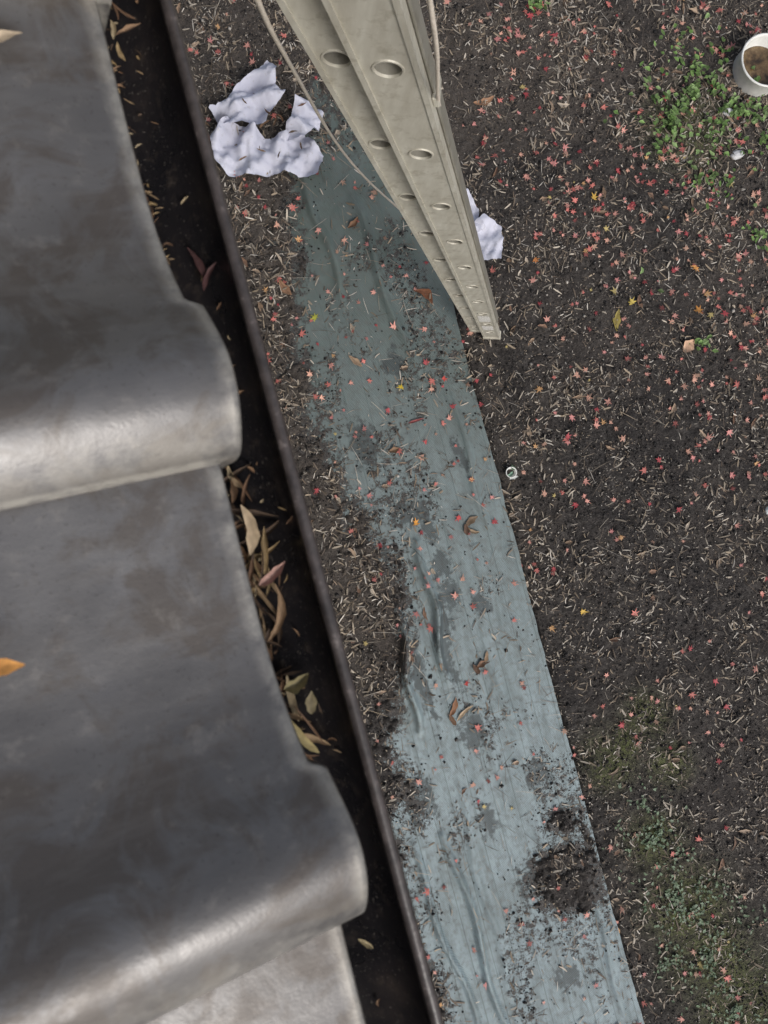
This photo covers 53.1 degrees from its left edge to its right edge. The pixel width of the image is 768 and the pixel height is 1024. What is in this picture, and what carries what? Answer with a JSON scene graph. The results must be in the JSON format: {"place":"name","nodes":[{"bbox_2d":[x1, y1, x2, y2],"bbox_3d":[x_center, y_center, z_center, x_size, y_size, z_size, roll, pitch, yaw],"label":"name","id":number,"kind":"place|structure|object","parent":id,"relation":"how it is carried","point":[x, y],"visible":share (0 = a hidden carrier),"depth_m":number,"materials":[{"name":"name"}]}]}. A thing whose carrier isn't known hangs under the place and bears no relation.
{"place":"outdoors","nodes":[
{"label":"outdoors","id":0,"kind":"place"},
{"bbox_2d":[173,0,767,1023],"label":"ground","id":1,"kind":"structure","parent":0,"point":[631,818],"depth_m":4.13,"materials":[{"name":"soil"}]},
{"bbox_2d":[254,0,500,339],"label":"aluminium ladder","id":2,"kind":"object","parent":1,"relation":"on","point":[377,67],"visible":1,"depth_m":1.18,"materials":[{"name":"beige metal"}]},
{"bbox_2d":[201,69,643,1023],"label":"weed control sheet","id":3,"kind":"object","parent":1,"relation":"on","point":[503,603],"visible":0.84,"depth_m":4.03,"materials":[{"name":"fabric"}]},
{"bbox_2d":[209,60,323,176],"bbox_3d":[-0.603,-1.986,3.921,0.614,0.168,0.636,-15,90,-5],"label":"crumpled white cloth","id":4,"kind":"object","parent":3,"relation":"on","point":[306,160],"visible":0.98,"depth_m":3.94,"materials":[{"name":"fabric"}]},
{"bbox_2d":[239,98,304,160],"bbox_3d":[-0.562,-1.920,3.877,0.330,0.009,0.324,2,89,-5],"label":"debris on cloth","id":5,"kind":"object","parent":4,"relation":"on","point":[281,117],"visible":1,"depth_m":3.88,"materials":[{"name":"brown plant"}]},
{"bbox_2d":[173,0,767,977],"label":"brown broad leaves","id":6,"kind":"object","parent":1,"relation":"on","point":[689,346],"visible":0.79,"depth_m":4.09,"materials":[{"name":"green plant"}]},
{"bbox_2d":[174,0,767,1023],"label":"dry leaf litter","id":7,"kind":"object","parent":1,"relation":"on","point":[544,250],"visible":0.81,"depth_m":4.11,"materials":[{"name":"brown plant"}]},
{"bbox_2d":[188,0,767,1023],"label":"fallen maple leaves","id":8,"kind":"object","parent":1,"relation":"on","point":[546,318],"visible":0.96,"depth_m":4.13,"materials":[{"name":"red plant"}]},
{"bbox_2d":[466,188,503,259],"bbox_3d":[0.515,-1.509,4.053,0.206,0.067,0.406,-15,90,-5],"label":"crumpled white cloth","id":9,"kind":"object","parent":1,"relation":"on","point":[489,233],"visible":0.62,"depth_m":4.05,"materials":[{"name":"fabric"}]},
{"bbox_2d":[506,465,517,478],"bbox_3d":[0.669,-0.208,4.060,0.060,0.040,0.078,-15,90,-5],"label":"white container","id":10,"kind":"object","parent":1,"relation":"on","point":[511,475],"visible":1,"depth_m":4.05,"materials":[{"name":"plastic"}]},
{"bbox_2d":[528,0,767,352],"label":"ground weeds","id":11,"kind":"object","parent":1,"relation":"on","point":[690,90],"visible":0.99,"depth_m":4.19,"materials":[{"name":"green plant"}]},
{"bbox_2d":[602,776,767,1023],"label":"clover patch","id":12,"kind":"object","parent":1,"relation":"on","point":[675,898],"visible":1,"depth_m":4.09,"materials":[{"name":"green plant"}]},
{"bbox_2d":[723,108,732,115],"bbox_3d":[1.889,-2.195,4.222,0.058,0.036,0.050,25,87,-4],"label":"pale stone","id":13,"kind":"object","parent":1,"relation":"on","point":[729,110],"visible":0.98,"depth_m":4.21,"materials":[{"name":"white stone"}]},
{"bbox_2d":[730,150,743,159],"bbox_3d":[1.940,-1.962,4.225,0.082,0.040,0.051,-15,90,-5],"label":"pale stone","id":14,"kind":"object","parent":1,"relation":"on","point":[737,154],"visible":1,"depth_m":4.21,"materials":[{"name":"white stone"}]},
{"bbox_2d":[732,33,767,96],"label":"white bucket","id":15,"kind":"object","parent":1,"relation":"on","point":[754,52],"visible":0.99,"depth_m":4.21,"materials":[{"name":"plastic"}]},
{"bbox_3d":[-1.070,0.232,-0.039,1.900,0.870,4.700,-15,90,-5],"label":"roof deck","id":16,"kind":"object","parent":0,"visible":0},
{"bbox_2d":[0,0,367,1023],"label":"tiled roof","id":17,"kind":"structure","parent":16,"relation":"attached to","point":[180,840],"depth_m":0.41,"materials":[{"name":"tile"}]},
{"bbox_2d":[105,0,443,1023],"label":"rain gutter","id":18,"kind":"object","parent":17,"relation":"attached to","point":[177,166],"visible":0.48,"depth_m":0.55,"materials":[{"name":"black metal"}]},
{"bbox_2d":[106,0,379,1005],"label":"gutter leaves","id":19,"kind":"object","parent":18,"relation":"on","point":[252,540],"visible":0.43,"depth_m":0.54,"materials":[{"name":"brown plant"}]}
]}

